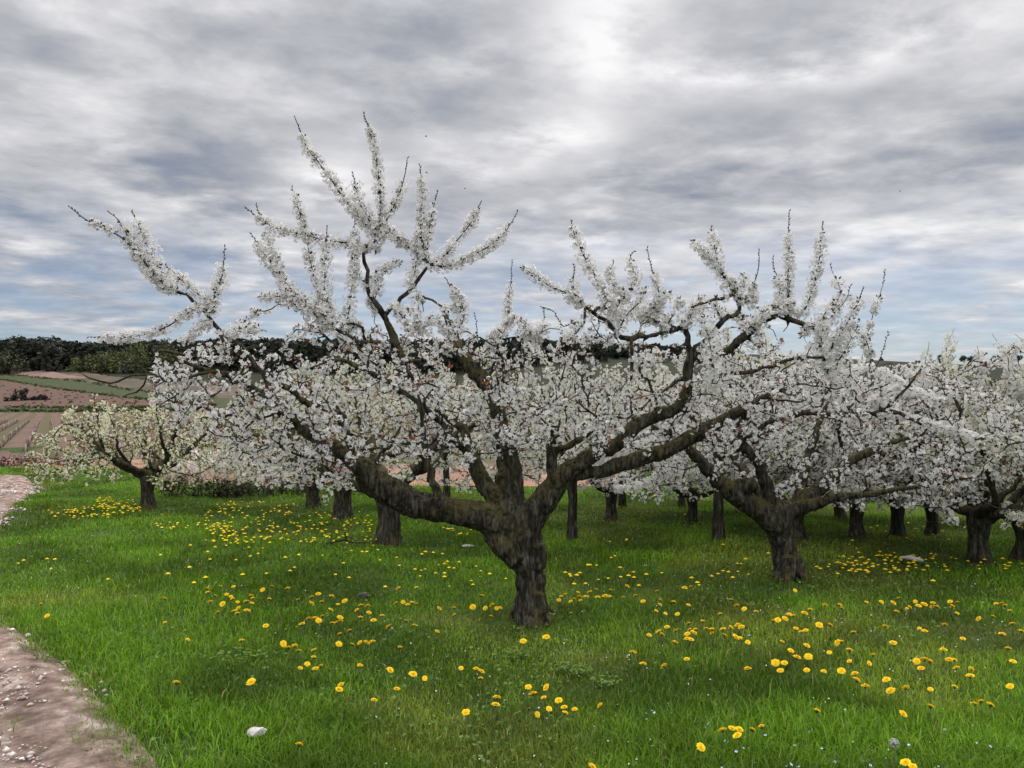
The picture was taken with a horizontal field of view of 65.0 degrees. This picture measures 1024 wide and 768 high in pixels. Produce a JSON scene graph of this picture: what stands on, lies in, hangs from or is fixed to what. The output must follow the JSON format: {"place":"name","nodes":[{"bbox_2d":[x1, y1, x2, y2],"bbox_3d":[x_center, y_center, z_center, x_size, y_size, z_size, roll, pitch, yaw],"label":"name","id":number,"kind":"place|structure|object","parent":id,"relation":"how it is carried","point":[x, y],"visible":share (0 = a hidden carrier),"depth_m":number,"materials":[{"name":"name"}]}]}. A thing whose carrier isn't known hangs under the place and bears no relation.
{"place":"outdoors","nodes":[
{"label":"outdoors","id":0,"kind":"place"},
{"bbox_2d":[2,368,86,378],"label":"pink field","id":1,"kind":"structure","parent":0,"point":[43,373],"depth_m":272.28,"materials":[{"name":"soil"}]},
{"bbox_2d":[0,475,158,767],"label":"path","id":2,"kind":"structure","parent":0,"point":[55,753],"depth_m":3.98,"materials":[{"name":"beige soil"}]},
{"bbox_2d":[0,380,451,409],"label":"red field","id":3,"kind":"structure","parent":0,"point":[9,386],"depth_m":171.69,"materials":[{"name":"brown soil"}]},
{"bbox_2d":[0,374,457,407],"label":"green strip field","id":4,"kind":"structure","parent":0,"point":[77,385],"depth_m":204.58,"materials":[{"name":"green plant"}]},
{"bbox_2d":[1,367,460,401],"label":"brown field","id":5,"kind":"structure","parent":0,"point":[132,383],"depth_m":214.50,"materials":[{"name":"brown soil"}]},
{"bbox_2d":[0,367,217,412],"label":"field verge weeds","id":6,"kind":"object","parent":5,"relation":"on","point":[91,408],"visible":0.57,"depth_m":151.75,"materials":[{"name":"green plant"}]},
{"bbox_2d":[0,408,616,413],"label":"field","id":7,"kind":"structure","parent":0,"point":[47,409],"depth_m":135.32,"materials":[{"name":"green plant"}]},
{"bbox_2d":[0,411,626,466],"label":"vineyard field","id":8,"kind":"structure","parent":0,"point":[19,438],"depth_m":46.00,"materials":[{"name":"soil"}]},
{"bbox_2d":[18,419,40,456],"bbox_3d":[-28.860,2.651,48.732,0.301,0.533,56.700,1,-2,-30],"label":"vine row","id":9,"kind":"object","parent":8,"relation":"on","point":[28,442],"visible":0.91,"depth_m":29.98,"materials":[{"name":"grey plant"}]},
{"bbox_2d":[71,419,120,455],"bbox_3d":[-26.072,2.689,48.911,0.285,0.561,57.028,1,-2,-30],"label":"vine row","id":10,"kind":"object","parent":8,"relation":"on","point":[86,429],"visible":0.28,"depth_m":36.14,"materials":[{"name":"green plant"}]},
{"bbox_2d":[83,421,153,455],"bbox_3d":[-25.191,2.660,49.056,0.320,0.554,56.796,1,-2,-30],"label":"vine row","id":11,"kind":"object","parent":8,"relation":"on","point":[121,439],"visible":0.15,"depth_m":34.83,"materials":[{"name":"green plant"}]},
{"bbox_2d":[93,420,182,446],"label":"vine row","id":12,"kind":"object","parent":8,"relation":"on","point":[124,430],"visible":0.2,"depth_m":42.54,"materials":[{"name":"green plant"}]},
{"bbox_2d":[102,418,212,452],"bbox_3d":[-23.298,2.670,49.126,0.336,0.530,57.032,1,-2,-30],"label":"vine row","id":13,"kind":"object","parent":8,"relation":"on","point":[153,433],"visible":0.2,"depth_m":39.26,"materials":[{"name":"green plant"}]},
{"bbox_2d":[113,418,242,449],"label":"vine row","id":14,"kind":"object","parent":8,"relation":"on","point":[116,420],"visible":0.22,"depth_m":46.02,"materials":[{"name":"green plant"}]},
{"bbox_2d":[130,419,244,441],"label":"vine row","id":15,"kind":"object","parent":8,"relation":"on","point":[167,427],"visible":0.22,"depth_m":47.95,"materials":[{"name":"green plant"}]},
{"bbox_2d":[0,459,637,485],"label":"young vineyard field","id":16,"kind":"structure","parent":0,"point":[528,482],"depth_m":18.00,"materials":[{"name":"soil"}]},
{"bbox_2d":[0,454,95,466],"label":"hedge","id":17,"kind":"object","parent":16,"relation":"on","point":[20,460],"visible":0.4,"depth_m":20.57,"materials":[{"name":"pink plant"}]},
{"bbox_2d":[0,354,1023,767],"bbox_3d":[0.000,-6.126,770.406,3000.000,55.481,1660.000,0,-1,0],"label":"ground","id":18,"kind":"structure","parent":0,"point":[672,370],"depth_m":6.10,"materials":[{"name":"green plant"}]},
{"bbox_2d":[0,418,18,431],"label":"vine row","id":19,"kind":"object","parent":18,"relation":"on","point":[9,425],"visible":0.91,"depth_m":52.75,"materials":[{"name":"grey plant"}]},
{"bbox_2d":[0,419,29,447],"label":"vine row","id":20,"kind":"object","parent":18,"relation":"on","point":[5,441],"visible":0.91,"depth_m":36.84,"materials":[{"name":"grey plant"}]},
{"bbox_2d":[0,350,34,374],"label":"shrub","id":21,"kind":"object","parent":18,"relation":"on","point":[6,363],"visible":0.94,"depth_m":283.59,"materials":[{"name":"green plant"}]},
{"bbox_2d":[3,388,31,400],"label":"bush","id":22,"kind":"object","parent":18,"relation":"on","point":[23,394],"visible":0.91,"depth_m":171.79,"materials":[{"name":"green plant"}]},
{"bbox_2d":[30,394,50,399],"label":"bush","id":23,"kind":"object","parent":18,"relation":"on","point":[41,397],"visible":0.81,"depth_m":171.55,"materials":[{"name":"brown plant"}]},
{"bbox_2d":[40,338,65,371],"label":"shrub","id":24,"kind":"object","parent":18,"relation":"on","point":[56,355],"visible":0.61,"depth_m":287.35,"materials":[{"name":"green plant"}]},
{"bbox_2d":[50,419,57,455],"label":"vine row","id":25,"kind":"object","parent":18,"relation":"on","point":[51,426],"visible":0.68,"depth_m":42.66,"materials":[{"name":"grey plant"}]},
{"bbox_2d":[60,419,89,454],"bbox_3d":[-27.048,2.679,48.862,0.339,0.509,56.840,1,-2,-30],"label":"vine row","id":26,"kind":"object","parent":18,"relation":"on","point":[74,437],"visible":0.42,"depth_m":31.15,"materials":[{"name":"grey plant"}]},
{"bbox_2d":[63,357,94,371],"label":"shrub","id":27,"kind":"object","parent":18,"relation":"on","point":[71,366],"visible":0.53,"depth_m":284.08,"materials":[{"name":"green plant"}]},
{"bbox_2d":[72,353,112,372],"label":"shrub","id":28,"kind":"object","parent":18,"relation":"on","point":[94,357],"visible":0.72,"depth_m":282.40,"materials":[{"name":"green plant"}]},
{"bbox_2d":[90,350,140,372],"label":"shrub","id":29,"kind":"object","parent":18,"relation":"on","point":[108,358],"visible":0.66,"depth_m":278.79,"materials":[{"name":"green plant"}]},
{"bbox_2d":[117,361,131,373],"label":"shrub","id":30,"kind":"object","parent":18,"relation":"on","point":[120,370],"visible":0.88,"depth_m":278.25,"materials":[{"name":"green plant"}]},
{"bbox_2d":[107,339,151,373],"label":"shrub","id":31,"kind":"object","parent":18,"relation":"on","point":[138,354],"visible":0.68,"depth_m":279.38,"materials":[{"name":"green plant"}]},
{"bbox_2d":[24,386,260,509],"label":"cherry tree","id":32,"kind":"object","parent":18,"relation":"on","point":[151,472],"visible":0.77,"depth_m":12.02,"materials":[{"name":"white plant"}]},
{"bbox_2d":[127,338,187,373],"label":"shrub","id":33,"kind":"object","parent":18,"relation":"on","point":[139,365],"visible":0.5,"depth_m":276.85,"materials":[{"name":"green plant"}]},
{"bbox_2d":[186,460,189,481],"bbox_3d":[-6.470,1.717,16.029,0.114,0.692,0.076,-1,-2,31],"label":"vine stake","id":34,"kind":"object","parent":18,"relation":"on","point":[188,464],"visible":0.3,"depth_m":16.01,"materials":[{"name":"beige wood"}]},
{"bbox_2d":[155,470,253,497],"bbox_3d":[-5.354,1.786,14.061,1.802,0.606,0.927,0,-1,0],"label":"hedge","id":35,"kind":"object","parent":18,"relation":"on","point":[219,493],"visible":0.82,"depth_m":13.97,"materials":[{"name":"green plant"}]},
{"bbox_2d":[203,645,277,664],"bbox_3d":[-1.716,1.740,5.146,0.423,0.076,0.355,-1,-2,31],"label":"leafy weed","id":36,"kind":"object","parent":18,"relation":"on","point":[230,652],"visible":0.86,"depth_m":5.14,"materials":[{"name":"green plant"}]},
{"bbox_2d":[246,678,255,702],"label":"dandelion","id":37,"kind":"object","parent":18,"relation":"on","point":[251,681],"visible":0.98,"depth_m":4.26,"materials":[{"name":"yellow plant"}]},
{"bbox_2d":[247,727,267,737],"bbox_3d":[-1.204,1.642,3.798,0.098,0.038,0.049,1,-2,-28],"label":"white stone","id":38,"kind":"object","parent":18,"relation":"on","point":[253,731],"visible":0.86,"depth_m":3.78,"materials":[{"name":"white stone"}]},
{"bbox_2d":[223,473,333,496],"bbox_3d":[-4.085,1.792,14.235,2.033,0.518,0.976,0,-1,10],"label":"hedge","id":39,"kind":"object","parent":18,"relation":"on","point":[248,489],"visible":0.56,"depth_m":14.24,"materials":[{"name":"green plant"}]},
{"bbox_2d":[280,640,286,658],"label":"dandelion","id":40,"kind":"object","parent":18,"relation":"on","point":[283,643],"visible":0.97,"depth_m":5.14,"materials":[{"name":"yellow plant"}]},
{"bbox_2d":[295,742,302,767],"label":"dandelion","id":41,"kind":"object","parent":18,"relation":"on","point":[299,744],"visible":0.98,"depth_m":3.49,"materials":[{"name":"yellow plant"}]},
{"bbox_2d":[209,393,405,508],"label":"cherry tree","id":42,"kind":"object","parent":18,"relation":"on","point":[313,500],"visible":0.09,"depth_m":12.71,"materials":[{"name":"white plant"}]},
{"bbox_2d":[190,364,478,521],"bbox_3d":[-2.358,0.838,11.017,3.803,2.336,3.695,0,-2,-19],"label":"cherry tree","id":43,"kind":"object","parent":18,"relation":"on","point":[342,507],"visible":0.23,"depth_m":10.82,"materials":[{"name":"white plant"}]},
{"bbox_2d":[335,641,341,660],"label":"dandelion","id":44,"kind":"object","parent":18,"relation":"on","point":[338,643],"visible":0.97,"depth_m":5.10,"materials":[{"name":"yellow plant"}]},
{"bbox_2d":[336,686,342,703],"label":"dandelion","id":45,"kind":"object","parent":18,"relation":"on","point":[339,689],"visible":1,"depth_m":4.28,"materials":[{"name":"yellow plant"}]},
{"bbox_2d":[325,528,369,544],"bbox_3d":[-1.788,1.670,8.753,0.449,0.201,0.231,1,-2,-26],"label":"dead branch","id":46,"kind":"object","parent":18,"relation":"on","point":[344,539],"visible":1,"depth_m":8.74,"materials":[{"name":"brown wood"}]},
{"bbox_2d":[358,592,370,597],"bbox_3d":[-1.238,1.776,6.753,0.120,0.052,0.076,-1,-2,25],"label":"mossy stone","id":47,"kind":"object","parent":18,"relation":"on","point":[363,594],"visible":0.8,"depth_m":6.72,"materials":[{"name":"grey stone"}]},
{"bbox_2d":[0,334,738,373],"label":"woods","id":48,"kind":"object","parent":18,"relation":"on","point":[35,350],"visible":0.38,"depth_m":293.62,"materials":[{"name":"green plant"}]},
{"bbox_2d":[205,346,561,547],"bbox_3d":[-1.426,0.722,9.159,3.974,2.512,4.090,0,-2,-17],"label":"cherry tree","id":49,"kind":"object","parent":18,"relation":"on","point":[388,531],"visible":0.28,"depth_m":8.97,"materials":[{"name":"white plant"}]},
{"bbox_2d":[386,667,392,685],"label":"dandelion","id":50,"kind":"object","parent":18,"relation":"on","point":[389,669],"visible":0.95,"depth_m":4.65,"materials":[{"name":"yellow plant"}]},
{"bbox_2d":[408,671,416,688],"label":"dandelion","id":51,"kind":"object","parent":18,"relation":"on","point":[414,674],"visible":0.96,"depth_m":4.61,"materials":[{"name":"yellow plant"}]},
{"bbox_2d":[351,362,538,496],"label":"cherry tree","id":52,"kind":"object","parent":18,"relation":"on","point":[446,491],"visible":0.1,"depth_m":13.24,"materials":[{"name":"white plant"}]},
{"bbox_2d":[462,709,469,732],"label":"dandelion","id":53,"kind":"object","parent":18,"relation":"on","point":[465,712],"visible":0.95,"depth_m":4.06,"materials":[{"name":"yellow plant"}]},
{"bbox_2d":[68,112,889,628],"bbox_3d":[-0.103,-0.094,6.303,5.718,3.984,2.357,0,-1,0],"label":"cherry tree","id":54,"kind":"object","parent":18,"relation":"on","point":[506,518],"visible":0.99,"depth_m":5.83,"materials":[{"name":"white plant"}]},
{"bbox_2d":[0,500,1023,767],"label":"ground cover weeds","id":55,"kind":"object","parent":18,"relation":"on","point":[102,694],"visible":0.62,"depth_m":5.40,"materials":[{"name":"green plant"}]},
{"bbox_2d":[493,646,533,660],"bbox_3d":[0.007,1.743,5.171,0.270,0.076,0.209,0,-1,0],"label":"leafy weed","id":56,"kind":"object","parent":18,"relation":"on","point":[513,651],"visible":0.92,"depth_m":5.16,"materials":[{"name":"green plant"}]},
{"bbox_2d":[8,500,1022,766],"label":"fallen petals","id":57,"kind":"object","parent":18,"relation":"on","point":[646,668],"visible":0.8,"depth_m":5.48,"materials":[{"name":"white plant"}]},
{"bbox_2d":[18,494,1023,593],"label":"dandelion carpet","id":58,"kind":"object","parent":18,"relation":"on","point":[565,572],"visible":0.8,"depth_m":8.37,"materials":[{"name":"yellow plant"}]},
{"bbox_2d":[524,684,530,706],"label":"dandelion","id":59,"kind":"object","parent":18,"relation":"on","point":[528,686],"visible":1,"depth_m":4.34,"materials":[{"name":"yellow plant"}]},
{"bbox_2d":[535,711,539,736],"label":"dandelion","id":60,"kind":"object","parent":18,"relation":"on","point":[537,714],"visible":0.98,"depth_m":3.99,"materials":[{"name":"yellow plant"}]},
{"bbox_2d":[543,683,548,704],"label":"dandelion","id":61,"kind":"object","parent":18,"relation":"on","point":[545,687],"visible":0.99,"depth_m":4.35,"materials":[{"name":"yellow plant"}]},
{"bbox_2d":[546,706,551,728],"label":"dandelion","id":62,"kind":"object","parent":18,"relation":"on","point":[548,708],"visible":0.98,"depth_m":4.02,"materials":[{"name":"yellow plant"}]},
{"bbox_2d":[555,697,562,719],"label":"dandelion","id":63,"kind":"object","parent":18,"relation":"on","point":[558,700],"visible":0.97,"depth_m":4.18,"materials":[{"name":"yellow plant"}]},
{"bbox_2d":[548,660,593,676],"bbox_3d":[0.367,1.732,4.863,0.280,0.074,0.199,-1,-2,32],"label":"leafy weed","id":64,"kind":"object","parent":18,"relation":"on","point":[574,668],"visible":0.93,"depth_m":4.84,"materials":[{"name":"green plant"}]},
{"bbox_2d":[431,334,711,541],"bbox_3d":[0.753,0.743,9.674,3.339,2.549,3.438,-1,-2,44],"label":"cherry tree","id":65,"kind":"object","parent":18,"relation":"on","point":[572,532],"visible":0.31,"depth_m":9.10,"materials":[{"name":"white plant"}]},
{"bbox_2d":[485,372,721,520],"bbox_3d":[1.377,0.905,11.261,3.502,2.272,3.618,1,-2,-20],"label":"cherry tree","id":66,"kind":"object","parent":18,"relation":"on","point":[611,510],"visible":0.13,"depth_m":11.17,"materials":[{"name":"white plant"}]},
{"bbox_2d":[590,675,621,690],"bbox_3d":[0.536,1.712,4.594,0.164,0.076,0.146,1,-2,-37],"label":"leafy weed","id":67,"kind":"object","parent":18,"relation":"on","point":[603,682],"visible":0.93,"depth_m":4.58,"materials":[{"name":"green plant"}]},
{"bbox_2d":[528,364,713,506],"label":"cherry tree","id":68,"kind":"object","parent":18,"relation":"on","point":[622,500],"visible":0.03,"depth_m":12.35,"materials":[{"name":"white plant"}]},
{"bbox_2d":[595,383,740,507],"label":"cherry tree","id":69,"kind":"object","parent":18,"relation":"on","point":[681,501],"visible":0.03,"depth_m":12.45,"materials":[{"name":"white plant"}]},
{"bbox_2d":[575,385,799,522],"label":"cherry tree","id":70,"kind":"object","parent":18,"relation":"on","point":[691,495],"visible":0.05,"depth_m":10.85,"materials":[{"name":"white plant"}]},
{"bbox_2d":[696,742,704,766],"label":"dandelion","id":71,"kind":"object","parent":18,"relation":"on","point":[700,746],"visible":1,"depth_m":3.47,"materials":[{"name":"yellow plant"}]},
{"bbox_2d":[718,727,725,749],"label":"dandelion","id":72,"kind":"object","parent":18,"relation":"on","point":[721,729],"visible":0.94,"depth_m":3.65,"materials":[{"name":"yellow plant"}]},
{"bbox_2d":[567,305,887,540],"bbox_3d":[2.459,0.583,9.524,3.657,2.792,3.765,-1,-2,21],"label":"cherry tree","id":73,"kind":"object","parent":18,"relation":"on","point":[718,529],"visible":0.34,"depth_m":8.97,"materials":[{"name":"white plant"}]},
{"bbox_2d":[732,732,740,761],"bbox_3d":[1.003,1.627,3.585,0.044,0.146,0.041,-1,-2,40],"label":"dandelion","id":74,"kind":"object","parent":18,"relation":"on","point":[737,735],"visible":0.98,"depth_m":3.58,"materials":[{"name":"yellow plant"}]},
{"bbox_2d":[735,726,742,746],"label":"dandelion","id":75,"kind":"object","parent":18,"relation":"on","point":[739,729],"visible":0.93,"depth_m":3.68,"materials":[{"name":"yellow plant"}]},
{"bbox_2d":[646,385,836,480],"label":"cherry tree","id":76,"kind":"object","parent":18,"relation":"on","point":[689,461],"visible":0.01,"depth_m":11.02,"materials":[{"name":"white plant"}]},
{"bbox_2d":[771,659,779,677],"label":"dandelion","id":77,"kind":"object","parent":18,"relation":"on","point":[775,662],"visible":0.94,"depth_m":4.68,"materials":[{"name":"yellow plant"}]},
{"bbox_2d":[804,653,812,667],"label":"dandelion","id":78,"kind":"object","parent":18,"relation":"on","point":[808,656],"visible":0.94,"depth_m":4.81,"materials":[{"name":"yellow plant"}]},
{"bbox_2d":[595,346,1023,584],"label":"cherry tree","id":79,"kind":"object","parent":18,"relation":"on","point":[769,511],"visible":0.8,"depth_m":7.10,"materials":[{"name":"white plant"}]},
{"bbox_2d":[653,362,973,540],"bbox_3d":[3.416,0.833,9.486,3.531,2.240,3.620,0,-2,18],"label":"cherry tree","id":80,"kind":"object","parent":18,"relation":"on","point":[800,533],"visible":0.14,"depth_m":8.77,"materials":[{"name":"white plant"}]},
{"bbox_2d":[815,622,822,639],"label":"dandelion","id":81,"kind":"object","parent":18,"relation":"on","point":[818,625],"visible":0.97,"depth_m":5.29,"materials":[{"name":"yellow plant"}]},
{"bbox_2d":[837,667,845,683],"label":"dandelion","id":82,"kind":"object","parent":18,"relation":"on","point":[840,670],"visible":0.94,"depth_m":4.51,"materials":[{"name":"yellow plant"}]},
{"bbox_2d":[737,387,962,518],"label":"cherry tree","id":83,"kind":"object","parent":18,"relation":"on","point":[839,512],"visible":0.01,"depth_m":11.11,"materials":[{"name":"white plant"}]},
{"bbox_2d":[703,350,1020,539],"bbox_3d":[4.147,0.808,9.629,3.725,2.339,3.605,-1,-2,38],"label":"cherry tree","id":84,"kind":"object","parent":18,"relation":"on","point":[856,529],"visible":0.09,"depth_m":9.04,"materials":[{"name":"white plant"}]},
{"bbox_2d":[861,683,869,706],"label":"dandelion","id":85,"kind":"object","parent":18,"relation":"on","point":[865,685],"visible":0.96,"depth_m":4.25,"materials":[{"name":"yellow plant"}]},
{"bbox_2d":[882,677,890,693],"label":"dandelion","id":86,"kind":"object","parent":18,"relation":"on","point":[885,679],"visible":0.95,"depth_m":4.34,"materials":[{"name":"yellow plant"}]},
{"bbox_2d":[750,359,1023,537],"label":"cherry tree","id":87,"kind":"object","parent":18,"relation":"on","point":[897,527],"visible":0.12,"depth_m":9.26,"materials":[{"name":"white plant"}]},
{"bbox_2d":[886,687,894,704],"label":"dandelion","id":88,"kind":"object","parent":18,"relation":"on","point":[890,690],"visible":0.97,"depth_m":4.20,"materials":[{"name":"yellow plant"}]},
{"bbox_2d":[890,738,899,767],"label":"dandelion clock","id":89,"kind":"object","parent":18,"relation":"on","point":[895,743],"visible":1,"depth_m":3.37,"materials":[{"name":"grey plant"}]},
{"bbox_2d":[899,710,906,739],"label":"dandelion","id":90,"kind":"object","parent":18,"relation":"on","point":[903,713],"visible":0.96,"depth_m":3.81,"materials":[{"name":"yellow plant"}]},
{"bbox_2d":[900,758,910,767],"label":"dandelion","id":91,"kind":"object","parent":18,"relation":"on","point":[905,762],"visible":1,"depth_m":3.28,"materials":[{"name":"yellow plant"}]},
{"bbox_2d":[902,685,908,701],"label":"dandelion","id":92,"kind":"object","parent":18,"relation":"on","point":[905,687],"visible":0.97,"depth_m":4.24,"materials":[{"name":"yellow plant"}]},
{"bbox_2d":[796,378,1023,535],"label":"cherry tree","id":93,"kind":"object","parent":18,"relation":"on","point":[932,525],"visible":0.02,"depth_m":9.81,"materials":[{"name":"white plant"}]},
{"bbox_2d":[900,553,923,562],"bbox_3d":[4.026,1.761,8.121,0.244,0.105,0.069,0,-1,-1],"label":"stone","id":94,"kind":"object","parent":18,"relation":"on","point":[907,557],"visible":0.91,"depth_m":8.10,"materials":[{"name":"grey stone"}]},
{"bbox_2d":[913,658,919,672],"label":"dandelion","id":95,"kind":"object","parent":18,"relation":"on","point":[916,661],"visible":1,"depth_m":4.69,"materials":[{"name":"yellow plant"}]},
{"bbox_2d":[815,334,1023,562],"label":"cherry tree","id":96,"kind":"object","parent":18,"relation":"on","point":[1006,356],"visible":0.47,"depth_m":8.31,"materials":[{"name":"white plant"}]},
{"bbox_2d":[824,390,1023,564],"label":"cherry tree","id":97,"kind":"object","parent":18,"relation":"on","point":[981,518],"visible":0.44,"depth_m":8.05,"materials":[{"name":"white plant"}]},
{"bbox_2d":[920,657,927,680],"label":"dandelion","id":98,"kind":"object","parent":18,"relation":"on","point":[923,659],"visible":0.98,"depth_m":4.63,"materials":[{"name":"yellow plant"}]},
{"bbox_2d":[873,330,1023,510],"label":"cherry tree","id":99,"kind":"object","parent":18,"relation":"on","point":[953,369],"visible":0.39,"depth_m":8.28,"materials":[{"name":"white plant"}]},
{"bbox_2d":[965,673,974,695],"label":"dandelion","id":100,"kind":"object","parent":18,"relation":"on","point":[969,675],"visible":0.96,"depth_m":4.43,"materials":[{"name":"yellow plant"}]},
{"bbox_2d":[1006,683,1013,703],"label":"dandelion","id":101,"kind":"object","parent":18,"relation":"on","point":[1010,686],"visible":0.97,"depth_m":4.27,"materials":[{"name":"yellow plant"}]},
{"bbox_2d":[0,0,1023,364],"label":"sky","id":102,"kind":"structure","parent":0,"point":[897,126],"materials":[{"name":"grey"}]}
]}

